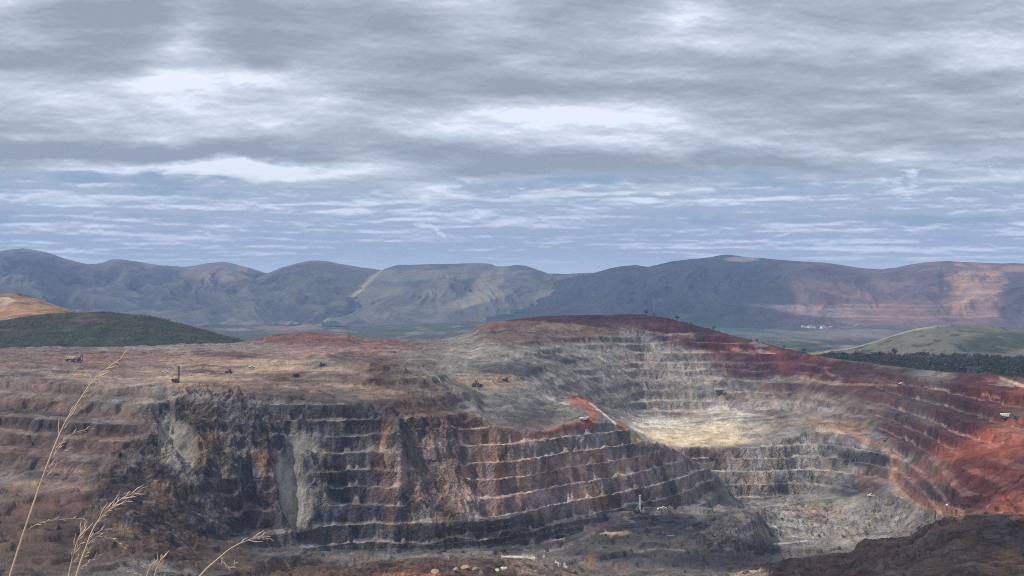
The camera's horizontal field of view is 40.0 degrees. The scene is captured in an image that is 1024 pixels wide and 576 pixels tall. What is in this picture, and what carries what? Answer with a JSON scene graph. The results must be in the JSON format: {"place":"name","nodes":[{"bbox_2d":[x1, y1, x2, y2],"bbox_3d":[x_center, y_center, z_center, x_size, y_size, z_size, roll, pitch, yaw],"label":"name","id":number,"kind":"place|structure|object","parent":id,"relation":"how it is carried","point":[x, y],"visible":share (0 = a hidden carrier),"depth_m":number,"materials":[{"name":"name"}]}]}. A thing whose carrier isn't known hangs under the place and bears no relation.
{"place":"outdoors","nodes":[
{"label":"outdoors","id":0,"kind":"place"},
{"bbox_2d":[0,248,462,325],"bbox_3d":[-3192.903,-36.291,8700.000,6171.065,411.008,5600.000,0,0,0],"label":"mountains","id":1,"kind":"structure","parent":0,"point":[221,293],"depth_m":6777.00,"materials":[{"name":"grey stone"}]},
{"bbox_2d":[257,260,380,303],"bbox_3d":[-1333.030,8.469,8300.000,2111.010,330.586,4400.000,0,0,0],"label":"mountains","id":2,"kind":"structure","parent":0,"point":[344,280],"depth_m":7449.42,"materials":[{"name":"grey stone"}]},
{"bbox_2d":[319,263,590,326],"bbox_3d":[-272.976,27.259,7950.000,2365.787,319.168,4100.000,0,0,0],"label":"mountains","id":3,"kind":"structure","parent":0,"point":[436,293],"depth_m":6630.10,"materials":[{"name":"grey stone"}]},
{"bbox_2d":[0,293,1023,575],"bbox_3d":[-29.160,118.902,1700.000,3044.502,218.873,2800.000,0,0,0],"label":"mine pit terrain","id":4,"kind":"structure","parent":0,"point":[386,457],"depth_m":1129.49,"materials":[{"name":"brown stone"}]},
{"bbox_2d":[65,356,75,360],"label":"haul truck","id":5,"kind":"object","parent":4,"relation":"on","point":[68,358],"visible":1,"depth_m":1503.42,"materials":[{"name":"paint"}]},
{"bbox_2d":[75,354,82,361],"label":"excavator","id":6,"kind":"object","parent":4,"relation":"on","point":[78,359],"visible":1,"depth_m":1517.45,"materials":[{"name":"paint"}]},
{"bbox_2d":[0,311,245,347],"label":"shrubs","id":7,"kind":"object","parent":4,"relation":"on","point":[209,337],"visible":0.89,"depth_m":2041.51,"materials":[{"name":"green plant"}]},
{"bbox_2d":[171,366,179,382],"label":"drill rig","id":8,"kind":"object","parent":4,"relation":"on","point":[176,380],"visible":1,"depth_m":1122.82,"materials":[{"name":"paint"}]},
{"bbox_2d":[431,569,439,573],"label":"boulder","id":9,"kind":"object","parent":4,"relation":"on","point":[434,571],"visible":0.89,"depth_m":643.26,"materials":[{"name":"stone"}]},
{"bbox_2d":[460,565,469,569],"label":"boulder","id":10,"kind":"object","parent":4,"relation":"on","point":[464,567],"visible":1,"depth_m":644.71,"materials":[{"name":"stone"}]},
{"bbox_2d":[579,417,588,421],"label":"haul truck","id":11,"kind":"object","parent":4,"relation":"on","point":[583,419],"visible":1,"depth_m":1199.96,"materials":[{"name":"paint"}]},
{"bbox_2d":[633,495,640,513],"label":"drill rig","id":12,"kind":"object","parent":4,"relation":"on","point":[637,512],"visible":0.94,"depth_m":1153.26,"materials":[{"name":"paint"}]},
{"bbox_2d":[715,390,724,394],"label":"haul truck","id":13,"kind":"object","parent":4,"relation":"on","point":[722,392],"visible":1,"depth_m":1827.08,"materials":[{"name":"paint"}]},
{"bbox_2d":[642,314,828,357],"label":"rim scrub","id":14,"kind":"object","parent":4,"relation":"on","point":[750,339],"visible":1,"depth_m":1956.75,"materials":[{"name":"green plant"}]},
{"bbox_2d":[816,350,1023,377],"bbox_3d":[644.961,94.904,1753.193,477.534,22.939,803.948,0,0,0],"label":"woodland","id":15,"kind":"object","parent":4,"relation":"on","point":[900,361],"visible":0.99,"depth_m":1805.74,"materials":[{"name":"green plant"}]},
{"bbox_2d":[1000,413,1010,418],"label":"haul truck","id":16,"kind":"object","parent":4,"relation":"on","point":[1004,415],"visible":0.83,"depth_m":1268.36,"materials":[{"name":"paint"}]},
{"bbox_2d":[0,0,1023,273],"label":"sky","id":17,"kind":"structure","parent":0,"point":[266,136],"materials":[{"name":"grey"}]},
{"bbox_2d":[191,321,1023,352],"bbox_3d":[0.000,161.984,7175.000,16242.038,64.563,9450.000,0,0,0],"label":"valley","id":18,"kind":"structure","parent":0,"point":[795,339],"depth_m":4778.21,"materials":[{"name":"green plant"}]},
{"bbox_2d":[486,255,1023,329],"bbox_3d":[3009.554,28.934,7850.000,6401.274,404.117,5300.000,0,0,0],"label":"mountains","id":19,"kind":"structure","parent":0,"point":[728,291],"depth_m":6048.10,"materials":[{"name":"grey stone"}]},
{"bbox_2d":[809,324,1023,356],"bbox_3d":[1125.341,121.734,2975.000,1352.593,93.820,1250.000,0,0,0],"label":"hills","id":20,"kind":"structure","parent":0,"point":[971,339],"depth_m":2757.96,"materials":[{"name":"green plant"}]},
{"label":"ground","id":21,"kind":"structure","parent":0,"visible":0},
{"bbox_2d":[9,348,129,575],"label":"grass stalk","id":22,"kind":"object","parent":21,"relation":"on","point":[63,441],"depth_m":3.22,"materials":[{"name":"plant"}]},
{"bbox_2d":[68,520,92,575],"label":"grass stalk","id":23,"kind":"object","parent":21,"relation":"on","point":[79,548],"depth_m":3.10,"materials":[{"name":"plant"}]},
{"bbox_2d":[75,484,146,575],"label":"grass stalk","id":24,"kind":"object","parent":21,"relation":"on","point":[106,510],"depth_m":3.01,"materials":[{"name":"plant"}]},
{"bbox_2d":[127,559,157,575],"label":"grass stalk","id":25,"kind":"object","parent":21,"relation":"on","point":[149,569],"depth_m":3.20,"materials":[{"name":"plant"}]},
{"bbox_2d":[154,551,168,575],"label":"grass stalk","id":26,"kind":"object","parent":21,"relation":"on","point":[161,560],"depth_m":3.20,"materials":[{"name":"plant"}]},
{"bbox_2d":[199,530,272,575],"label":"grass stalk","id":27,"kind":"object","parent":21,"relation":"on","point":[255,537],"depth_m":3.21,"materials":[{"name":"plant"}]}
]}

